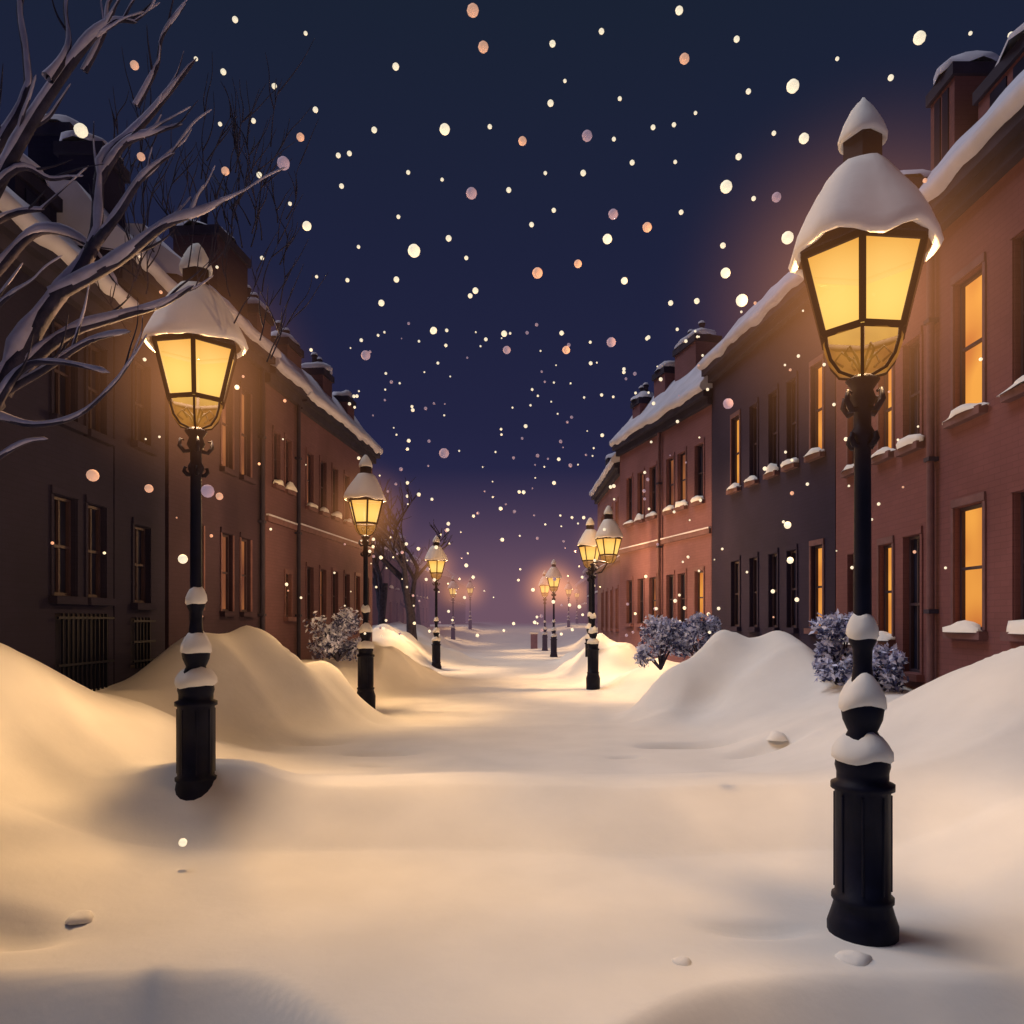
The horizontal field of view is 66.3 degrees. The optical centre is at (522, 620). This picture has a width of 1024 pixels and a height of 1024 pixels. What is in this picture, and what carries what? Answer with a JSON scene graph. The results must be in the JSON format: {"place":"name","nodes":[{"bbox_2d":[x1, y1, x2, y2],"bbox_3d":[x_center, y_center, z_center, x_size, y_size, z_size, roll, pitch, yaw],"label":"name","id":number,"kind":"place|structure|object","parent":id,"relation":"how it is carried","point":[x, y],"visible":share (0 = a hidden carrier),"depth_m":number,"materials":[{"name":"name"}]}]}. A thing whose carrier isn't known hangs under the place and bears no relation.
{"place":"outdoors","nodes":[
{"label":"outdoors","id":0,"kind":"place"},
{"bbox_2d":[307,456,307,618],"bbox_3d":[-5.878,-2.350,24.910,0.001,4.700,6.221,0,0,5],"label":"window glass","id":1,"kind":"object","parent":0,"point":[307,569],"visible":0.13,"depth_m":22.23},
{"bbox_2d":[0,621,1023,1023],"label":"snow ground","id":2,"kind":"structure","parent":0,"point":[492,823],"depth_m":6.44,"materials":[{"name":"snow"}]},
{"bbox_2d":[0,264,112,686],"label":"walls","id":3,"kind":"structure","parent":2,"relation":"on","point":[33,472],"depth_m":10.55,"materials":[{"name":"brick"}]},
{"bbox_2d":[0,186,138,308],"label":"roof snow","id":4,"kind":"structure","parent":3,"relation":"on","point":[68,249],"depth_m":10.55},
{"bbox_2d":[0,153,62,222],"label":"dormer","id":5,"kind":"object","parent":4,"relation":"on","point":[29,188],"visible":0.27,"depth_m":11.59,"materials":[{"name":"brick"}]},
{"bbox_2d":[49,311,115,690],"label":"window frames","id":6,"kind":"structure","parent":3,"relation":"attached to","point":[85,430],"depth_m":11.49,"materials":[{"name":"wood"}]},
{"bbox_2d":[54,327,96,689],"bbox_3d":[-6.625,-1.400,10.450,0.001,5.600,3.700,0,0,0],"label":"window glass","id":7,"kind":"object","parent":6,"relation":"in","point":[62,536],"visible":0.24,"depth_m":11.36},
{"bbox_2d":[77,245,164,683],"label":"walls","id":8,"kind":"structure","parent":2,"relation":"on","point":[135,472],"depth_m":13.03,"materials":[{"name":"brick"}]},
{"bbox_2d":[0,211,132,329],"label":"eaves","id":9,"kind":"object","parent":8,"relation":"attached to","point":[33,257],"visible":0.46,"depth_m":10.47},
{"bbox_2d":[47,180,177,292],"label":"roof snow","id":10,"kind":"structure","parent":8,"relation":"on","point":[75,196],"depth_m":12.41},
{"bbox_2d":[28,114,78,175],"bbox_3d":[-8.206,-7.657,13.889,1.010,2.514,0.989,0,0,0],"label":"chimney","id":11,"kind":"object","parent":10,"relation":"on","point":[40,144],"visible":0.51,"depth_m":13.55,"materials":[{"name":"brick"}]},
{"bbox_2d":[53,130,129,250],"bbox_3d":[-7.397,-7.298,13.458,0.945,1.996,1.114,0,0,0],"label":"chimney","id":12,"kind":"object","parent":10,"relation":"on","point":[73,146],"visible":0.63,"depth_m":13.10,"materials":[{"name":"brick"}]},
{"bbox_2d":[114,258,167,311],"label":"eaves","id":13,"kind":"object","parent":8,"relation":"attached to","point":[139,287],"visible":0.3,"depth_m":13.00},
{"bbox_2d":[131,349,158,667],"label":"window frames","id":14,"kind":"structure","parent":8,"relation":"attached to","point":[150,450],"depth_m":13.41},
{"bbox_2d":[131,367,141,664],"bbox_3d":[-6.625,-1.800,13.350,0.001,5.200,0.700,0,0,0],"label":"window glass","id":15,"kind":"object","parent":14,"relation":"in","point":[138,531],"visible":0.13,"depth_m":13.52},
{"bbox_2d":[0,0,328,459],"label":"bare tree","id":16,"kind":"object","parent":2,"relation":"on","point":[28,349],"visible":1,"depth_m":6.00,"materials":[{"name":"brown plant"}]},
{"bbox_2d":[141,243,248,800],"bbox_3d":[-2.970,-0.825,7.130,2.700,5.490,2.700,0,0,0],"label":"street lamp","id":17,"kind":"object","parent":2,"relation":"on","point":[195,341],"visible":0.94,"depth_m":6.99,"materials":[{"name":"black metal"}]},
{"bbox_2d":[165,356,259,649],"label":"walls","id":18,"kind":"structure","parent":2,"relation":"on","point":[236,508],"depth_m":16.27,"materials":[{"name":"brown brick"}]},
{"bbox_2d":[169,275,275,630],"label":"eaves","id":19,"kind":"object","parent":18,"relation":"attached to","point":[256,354],"visible":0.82,"depth_m":18.45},
{"bbox_2d":[202,376,256,616],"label":"window frames","id":20,"kind":"structure","parent":18,"relation":"attached to","point":[244,477],"depth_m":17.39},
{"bbox_2d":[222,394,243,609],"bbox_3d":[-6.473,-2.700,16.658,0.001,5.000,2.706,0,0,4],"label":"window glass","id":21,"kind":"object","parent":20,"relation":"in","point":[223,538],"visible":0.16,"depth_m":17.02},
{"bbox_3d":[-9.717,-6.710,16.852,7.534,0.780,4.938,0,0,0],"label":"roof","id":22,"kind":"object","parent":18,"relation":"attached to","visible":0},
{"bbox_2d":[125,223,281,358],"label":"roof snow","id":23,"kind":"structure","parent":22,"relation":"on","point":[167,259],"depth_m":14.61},
{"bbox_2d":[169,213,250,319],"bbox_3d":[-7.176,-7.986,17.965,1.274,2.572,1.983,0,0,0],"label":"chimney","id":24,"kind":"object","parent":22,"relation":"on","point":[238,263],"visible":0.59,"depth_m":17.54,"materials":[{"name":"brown brick"}]},
{"bbox_2d":[265,382,296,655],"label":"walls","id":25,"kind":"structure","parent":2,"relation":"on","point":[280,541],"depth_m":19.81,"materials":[{"name":"brick"}]},
{"bbox_2d":[272,425,296,620],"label":"window frames","id":26,"kind":"structure","parent":25,"relation":"attached to","point":[277,486],"depth_m":20.16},
{"bbox_2d":[273,479,297,491],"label":"sill snow","id":27,"kind":"structure","parent":26,"relation":"on","point":[290,485],"depth_m":20.14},
{"bbox_2d":[265,366,307,659],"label":"eaves","id":28,"kind":"object","parent":25,"relation":"attached to","point":[277,380],"visible":0.91,"depth_m":20.89,"materials":[{"name":"wood"}]},
{"bbox_3d":[-9.498,-6.610,20.214,7.375,0.980,2.660,0,0,0],"label":"roof","id":29,"kind":"object","parent":25,"relation":"attached to","visible":0},
{"bbox_2d":[248,285,273,340],"bbox_3d":[-7.022,-7.636,20.292,0.919,1.872,1.166,0,0,0],"label":"chimney","id":30,"kind":"object","parent":29,"relation":"on","point":[254,319],"visible":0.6,"depth_m":19.97,"materials":[{"name":"brick"}]},
{"bbox_2d":[273,357,311,393],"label":"roof snow","id":31,"kind":"structure","parent":29,"relation":"on","point":[283,367],"depth_m":19.88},
{"bbox_2d":[301,412,371,659],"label":"walls","id":32,"kind":"structure","parent":2,"relation":"on","point":[316,550],"depth_m":23.57,"materials":[{"name":"brick"}]},
{"bbox_2d":[305,447,372,624],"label":"window frames","id":33,"kind":"structure","parent":32,"relation":"attached to","point":[323,513],"depth_m":23.41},
{"bbox_2d":[307,502,351,522],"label":"sill snow","id":34,"kind":"structure","parent":33,"relation":"on","point":[336,513],"depth_m":23.91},
{"bbox_2d":[301,397,379,552],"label":"eaves","id":35,"kind":"object","parent":32,"relation":"attached to","point":[323,418],"visible":0.73,"depth_m":23.88,"materials":[{"name":"wood"}]},
{"bbox_3d":[-9.124,-6.710,25.100,7.826,1.280,7.940,0,0,0],"label":"roof","id":36,"kind":"object","parent":32,"relation":"attached to","visible":0},
{"bbox_2d":[271,320,303,368],"bbox_3d":[-6.934,-7.736,22.681,0.952,1.672,1.478,0,0,0],"label":"chimney","id":37,"kind":"object","parent":36,"relation":"on","point":[288,345],"visible":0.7,"depth_m":22.33,"materials":[{"name":"brick"}]},
{"bbox_2d":[301,352,333,397],"bbox_3d":[-6.639,-7.736,25.297,1.030,1.672,1.154,0,0,0],"label":"chimney","id":38,"kind":"object","parent":36,"relation":"on","point":[318,370],"visible":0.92,"depth_m":24.86,"materials":[{"name":"brick"}]},
{"bbox_2d":[281,352,382,454],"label":"roof snow","id":39,"kind":"structure","parent":36,"relation":"on","point":[318,396],"depth_m":23.91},
{"bbox_2d":[332,390,355,419],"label":"chimney","id":40,"kind":"object","parent":36,"relation":"on","point":[344,398],"visible":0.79,"depth_m":26.87,"materials":[{"name":"brick"}]},
{"bbox_2d":[303,607,371,661],"bbox_3d":[-4.603,0.364,19.331,1.622,1.401,1.694,0,0,0],"label":"snowy shrub","id":41,"kind":"object","parent":2,"relation":"on","point":[336,648],"visible":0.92,"depth_m":19.23,"materials":[{"name":"grey plant"}]},
{"bbox_2d":[344,455,385,708],"bbox_3d":[-3.260,-0.845,16.300,2.700,5.490,2.700,0,0,0],"label":"street lamp","id":42,"kind":"object","parent":2,"relation":"on","point":[364,497],"visible":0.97,"depth_m":16.16,"materials":[{"name":"black metal"}]},
{"bbox_2d":[372,491,401,624],"bbox_3d":[-7.193,-2.273,36.459,2.844,7.234,6.197,0,0,-4],"label":"bare tree","id":43,"kind":"object","parent":2,"relation":"on","point":[381,589],"visible":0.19,"depth_m":35.98,"materials":[{"name":"brown plant"}]},
{"bbox_2d":[372,555,408,625],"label":"walls","id":44,"kind":"structure","parent":2,"relation":"on","point":[394,595],"depth_m":51.38,"materials":[{"name":"brick"}]},
{"bbox_2d":[373,539,412,562],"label":"roof snow","id":45,"kind":"structure","parent":44,"relation":"on","point":[406,554],"depth_m":52.58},
{"bbox_2d":[381,563,405,623],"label":"window frames","id":46,"kind":"structure","parent":44,"relation":"attached to","point":[391,589],"depth_m":50.91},
{"bbox_2d":[384,549,412,566],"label":"eaves","id":47,"kind":"object","parent":44,"relation":"attached to","point":[390,556],"visible":0.2,"depth_m":49.90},
{"bbox_2d":[397,539,424,624],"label":"bare tree","id":48,"kind":"object","parent":2,"relation":"on","point":[417,618],"visible":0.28,"depth_m":54.87,"materials":[{"name":"brown plant"}]},
{"bbox_2d":[372,465,451,640],"bbox_3d":[-6.456,-2.651,33.772,5.603,7.945,6.495,0,0,-36],"label":"bare tree","id":49,"kind":"object","parent":2,"relation":"on","point":[384,533],"visible":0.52,"depth_m":32.99,"materials":[{"name":"brown plant"}]},
{"bbox_2d":[409,569,429,627],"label":"walls","id":50,"kind":"structure","parent":2,"relation":"on","point":[425,603],"depth_m":73.61,"materials":[{"name":"brick"}]},
{"bbox_2d":[411,553,428,571],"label":"roof snow","id":51,"kind":"structure","parent":50,"relation":"on","point":[422,565],"depth_m":71.40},
{"bbox_2d":[411,565,430,577],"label":"eaves","id":52,"kind":"object","parent":50,"relation":"attached to","point":[426,573],"visible":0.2,"depth_m":72.86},
{"bbox_2d":[416,580,427,622],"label":"window frames","id":53,"kind":"structure","parent":50,"relation":"attached to","point":[421,597],"depth_m":69.93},
{"bbox_2d":[425,536,447,668],"bbox_3d":[-3.300,-0.645,30.000,2.682,5.490,2.682,0,0,0],"label":"street lamp","id":54,"kind":"object","parent":2,"relation":"on","point":[436,559],"visible":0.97,"depth_m":29.85,"materials":[{"name":"black metal"}]},
{"bbox_2d":[430,576,464,623],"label":"walls","id":55,"kind":"structure","parent":2,"relation":"on","point":[444,604],"depth_m":84.00,"materials":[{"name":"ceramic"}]},
{"bbox_2d":[442,568,466,586],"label":"roof snow","id":56,"kind":"structure","parent":55,"relation":"on","point":[447,573],"depth_m":90.11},
{"bbox_2d":[448,589,465,621],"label":"window frames","id":57,"kind":"structure","parent":55,"relation":"attached to","point":[454,609],"depth_m":91.98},
{"bbox_2d":[448,577,466,589],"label":"eaves","id":58,"kind":"object","parent":55,"relation":"attached to","point":[459,584],"visible":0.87,"depth_m":97.66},
{"bbox_2d":[448,576,458,639],"bbox_3d":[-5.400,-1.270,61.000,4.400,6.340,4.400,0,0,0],"label":"street lamp","id":59,"kind":"object","parent":2,"relation":"on","point":[453,586],"visible":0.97,"depth_m":60.86,"materials":[{"name":"black metal"}]},
{"bbox_2d":[65,730,871,965],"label":"snow clumps","id":60,"kind":"object","parent":2,"relation":"on","point":[854,957],"visible":1,"depth_m":4.63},
{"bbox_2d":[466,578,474,629],"bbox_3d":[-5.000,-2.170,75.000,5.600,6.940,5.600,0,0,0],"label":"street lamp","id":61,"kind":"object","parent":2,"relation":"on","point":[470,587],"visible":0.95,"depth_m":74.85,"materials":[{"name":"black metal"}]},
{"bbox_2d":[538,570,549,650],"bbox_3d":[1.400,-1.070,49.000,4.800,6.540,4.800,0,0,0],"label":"street lamp","id":62,"kind":"object","parent":2,"relation":"on","point":[543,584],"visible":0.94,"depth_m":48.85,"materials":[{"name":"black metal"}]},
{"bbox_2d":[545,559,561,656],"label":"street lamp","id":63,"kind":"object","parent":2,"relation":"on","point":[553,571],"visible":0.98,"depth_m":40.65,"materials":[{"name":"black metal"}]},
{"bbox_2d":[564,580,572,626],"bbox_3d":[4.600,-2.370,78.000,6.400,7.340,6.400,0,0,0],"label":"street lamp","id":64,"kind":"object","parent":2,"relation":"on","point":[568,588],"visible":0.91,"depth_m":77.84,"materials":[{"name":"black metal"}]},
{"bbox_2d":[573,586,580,623],"bbox_3d":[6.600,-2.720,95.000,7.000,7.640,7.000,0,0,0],"label":"street lamp","id":65,"kind":"object","parent":2,"relation":"on","point":[576,592],"visible":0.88,"depth_m":94.85,"materials":[{"name":"black metal"}]},
{"bbox_2d":[577,584,586,623],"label":"walls","id":66,"kind":"structure","parent":2,"relation":"on","point":[582,589],"depth_m":104.40,"materials":[{"name":"brick"}]},
{"bbox_2d":[574,576,586,586],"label":"roof snow","id":67,"kind":"structure","parent":66,"relation":"on","point":[583,579],"depth_m":104.95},
{"bbox_2d":[575,580,586,588],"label":"eaves","id":68,"kind":"object","parent":66,"relation":"attached to","point":[582,584],"visible":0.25,"depth_m":102.19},
{"bbox_2d":[577,591,586,621],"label":"window frames","id":69,"kind":"structure","parent":66,"relation":"attached to","point":[582,605],"depth_m":102.37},
{"bbox_2d":[577,517,598,656],"bbox_3d":[2.195,-0.730,25.503,0.816,5.247,0.853,0,0,0],"label":"street lamp","id":70,"kind":"object","parent":2,"relation":"on","point":[588,549],"visible":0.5,"depth_m":25.34,"materials":[{"name":"black metal"}]},
{"bbox_2d":[587,571,597,627],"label":"walls","id":71,"kind":"structure","parent":2,"relation":"on","point":[596,601],"depth_m":61.10,"materials":[{"name":"brick"}]},
{"bbox_2d":[587,574,597,622],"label":"window frames","id":72,"kind":"structure","parent":71,"relation":"attached to","point":[596,603],"depth_m":59.91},
{"bbox_2d":[586,506,622,689],"bbox_3d":[2.329,-0.684,21.200,2.490,5.106,2.490,0,0,0],"label":"street lamp","id":73,"kind":"object","parent":2,"relation":"on","point":[608,540],"visible":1,"depth_m":21.07,"materials":[{"name":"black metal"}]},
{"bbox_2d":[598,476,619,641],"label":"walls","id":74,"kind":"structure","parent":2,"relation":"on","point":[608,577],"depth_m":31.51,"materials":[{"name":"brick"}]},
{"bbox_2d":[591,463,619,571],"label":"eaves","id":75,"kind":"object","parent":74,"relation":"attached to","point":[610,478],"visible":0.71,"depth_m":31.36,"materials":[{"name":"stone"}]},
{"bbox_2d":[599,497,618,631],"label":"window frames","id":76,"kind":"structure","parent":74,"relation":"attached to","point":[602,591],"depth_m":31.41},
{"bbox_3d":[6.899,-6.310,32.317,7.398,1.180,7.645,0,0,0],"label":"roof","id":77,"kind":"object","parent":74,"relation":"attached to","visible":0},
{"bbox_2d":[589,453,619,495],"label":"roof snow","id":78,"kind":"structure","parent":77,"relation":"on","point":[613,459],"depth_m":30.42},
{"bbox_2d":[605,452,615,465],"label":"chimney","id":79,"kind":"object","parent":77,"relation":"on","point":[608,457],"visible":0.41,"depth_m":34.69,"materials":[{"name":"brick"}]},
{"bbox_2d":[632,614,685,669],"bbox_3d":[3.223,0.508,18.446,1.273,1.328,0.952,0,0,13],"label":"snowy shrub","id":80,"kind":"object","parent":2,"relation":"on","point":[658,630],"visible":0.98,"depth_m":18.31,"materials":[{"name":"purple plant"}]},
{"bbox_2d":[620,404,711,662],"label":"walls","id":81,"kind":"structure","parent":2,"relation":"on","point":[688,432],"depth_m":24.23,"materials":[{"name":"brick"}]},
{"bbox_2d":[612,389,711,657],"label":"eaves","id":82,"kind":"object","parent":81,"relation":"attached to","point":[697,402],"visible":0.84,"depth_m":24.73,"materials":[{"name":"stone"}]},
{"bbox_2d":[623,438,704,626],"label":"window frames","id":83,"kind":"structure","parent":81,"relation":"attached to","point":[676,509],"depth_m":24.39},
{"bbox_2d":[623,496,703,524],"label":"sill snow","id":84,"kind":"structure","parent":83,"relation":"on","point":[639,516],"depth_m":23.91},
{"bbox_2d":[631,447,702,621],"bbox_3d":[4.516,-2.450,24.880,0.001,5.100,5.866,0,0,-14],"label":"window glass","id":85,"kind":"object","parent":83,"relation":"in","point":[701,592],"visible":0.17,"depth_m":24.31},
{"bbox_2d":[673,611,720,658],"bbox_3d":[4.112,0.449,18.218,1.249,1.336,1.286,0,0,0],"label":"snowy shrub","id":86,"kind":"object","parent":2,"relation":"on","point":[692,629],"visible":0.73,"depth_m":18.18,"materials":[{"name":"grey plant"}]},
{"bbox_2d":[712,303,835,650],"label":"walls","id":87,"kind":"structure","parent":2,"relation":"on","point":[746,521],"depth_m":17.70,"materials":[{"name":"brick"}]},
{"bbox_2d":[701,280,809,382],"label":"eaves","id":88,"kind":"object","parent":87,"relation":"attached to","point":[794,301],"visible":0.55,"depth_m":18.01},
{"bbox_2d":[726,353,824,633],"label":"window frames","id":89,"kind":"structure","parent":87,"relation":"attached to","point":[792,466],"depth_m":17.43,"materials":[{"name":"wood"}]},
{"bbox_2d":[727,447,824,489],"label":"sill snow","id":90,"kind":"structure","parent":89,"relation":"on","point":[771,467],"depth_m":17.41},
{"bbox_2d":[737,367,821,625],"bbox_3d":[5.782,-2.500,17.815,0.001,5.300,4.635,0,0,-7],"label":"window glass","id":91,"kind":"object","parent":89,"relation":"in","point":[820,446],"visible":0.24,"depth_m":16.91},
{"bbox_2d":[809,609,852,685],"bbox_3d":[5.057,0.484,12.575,0.879,1.367,1.113,0,0,35],"label":"snowy shrub","id":92,"kind":"object","parent":2,"relation":"on","point":[828,663],"visible":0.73,"depth_m":12.49,"materials":[{"name":"purple plant"}]},
{"bbox_2d":[788,97,943,946],"bbox_3d":[2.170,-0.595,5.000,2.809,5.737,2.809,0,0,0],"label":"street lamp","id":93,"kind":"object","parent":2,"relation":"on","point":[869,240],"visible":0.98,"depth_m":4.85,"materials":[{"name":"black metal"}]},
{"bbox_2d":[845,641,908,692],"bbox_3d":[5.383,0.790,11.888,0.889,0.951,0.944,0,0,0],"label":"snowy shrub","id":94,"kind":"object","parent":2,"relation":"on","point":[892,668],"visible":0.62,"depth_m":11.66,"materials":[{"name":"grey plant"}]},
{"bbox_2d":[836,158,1023,688],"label":"walls","id":95,"kind":"structure","parent":2,"relation":"on","point":[982,453],"depth_m":10.87,"materials":[{"name":"red brick"}]},
{"bbox_2d":[840,220,1023,681],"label":"window frames","id":96,"kind":"structure","parent":95,"relation":"attached to","point":[1007,396],"depth_m":10.89,"materials":[{"name":"wood"}]},
{"bbox_2d":[839,375,1023,644],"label":"sill snow","id":97,"kind":"structure","parent":96,"relation":"on","point":[1013,626],"depth_m":10.50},
{"bbox_2d":[888,275,981,668],"bbox_3d":[6.125,-1.925,10.300,0.001,5.450,8.200,0,0,0],"label":"window glass","id":98,"kind":"object","parent":96,"relation":"in","point":[973,395],"visible":0.17,"depth_m":10.69,"materials":[{"name":"glass"}]},
{"bbox_2d":[923,105,1023,682],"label":"eaves","id":99,"kind":"object","parent":95,"relation":"attached to","point":[998,156],"visible":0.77,"depth_m":10.96,"materials":[{"name":"stone"}]},
{"bbox_3d":[9.375,-6.760,9.750,7.250,1.680,10.500,0,0,0],"label":"roof","id":100,"kind":"object","parent":95,"relation":"attached to","visible":0},
{"bbox_2d":[900,169,931,188],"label":"chimney","id":101,"kind":"object","parent":100,"relation":"on","point":[916,177],"visible":0.16,"depth_m":13.43,"materials":[{"name":"red brick"}]},
{"bbox_2d":[926,50,999,170],"bbox_3d":[7.489,-8.036,13.263,1.044,2.872,1.045,0,0,0],"label":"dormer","id":102,"kind":"object","parent":100,"relation":"on","point":[958,79],"visible":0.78,"depth_m":12.95,"materials":[{"name":"red brick"}]},
{"bbox_2d":[919,70,1023,201],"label":"roof snow","id":103,"kind":"structure","parent":100,"relation":"on","point":[972,141],"depth_m":10.18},
{"bbox_2d":[972,23,1023,119],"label":"dormer","id":104,"kind":"object","parent":100,"relation":"on","point":[1006,71],"visible":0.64,"depth_m":11.86,"materials":[{"name":"red brick"}]},
{"bbox_2d":[0,0,1023,621],"label":"sky","id":105,"kind":"structure","parent":0,"point":[347,72],"materials":[{"name":"blue"}]},
{"bbox_2d":[51,3,1011,846],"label":"falling snow","id":106,"kind":"structure","parent":0,"point":[81,131],"depth_m":6.00,"materials":[{"name":"snow"}]},
{"bbox_2d":[530,632,537,648],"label":"utility box","id":107,"kind":"object","parent":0,"point":[534,640],"visible":0.9,"depth_m":52.00,"materials":[{"name":"metal"}]},
{"bbox_3d":[8.949,-7.510,18.685,7.995,1.280,7.351,0,0,0],"label":"roof","id":108,"kind":"object","parent":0,"visible":0},
{"bbox_2d":[697,271,803,369],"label":"roof snow","id":109,"kind":"structure","parent":108,"relation":"on","point":[754,315],"depth_m":18.57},
{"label":"roof","id":110,"kind":"object","parent":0,"visible":0},
{"bbox_2d":[630,382,653,418],"bbox_3d":[4.288,-7.536,27.728,0.932,1.672,0.994,0,0,0],"label":"chimney","id":111,"kind":"object","parent":110,"relation":"on","point":[640,401],"visible":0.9,"depth_m":27.48,"materials":[{"name":"brick"}]},
{"bbox_2d":[609,362,712,446],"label":"roof snow","id":112,"kind":"structure","parent":110,"relation":"on","point":[691,383],"depth_m":24.55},
{"bbox_2d":[652,361,674,397],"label":"chimney","id":113,"kind":"object","parent":110,"relation":"on","point":[665,370],"visible":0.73,"depth_m":25.97,"materials":[{"name":"brick"}]},
{"bbox_2d":[672,320,721,389],"bbox_3d":[5.512,-8.236,24.840,0.994,2.272,1.845,0,0,-15],"label":"chimney","id":114,"kind":"object","parent":110,"relation":"on","point":[689,353],"visible":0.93,"depth_m":24.28,"materials":[{"name":"brick"}]}
]}

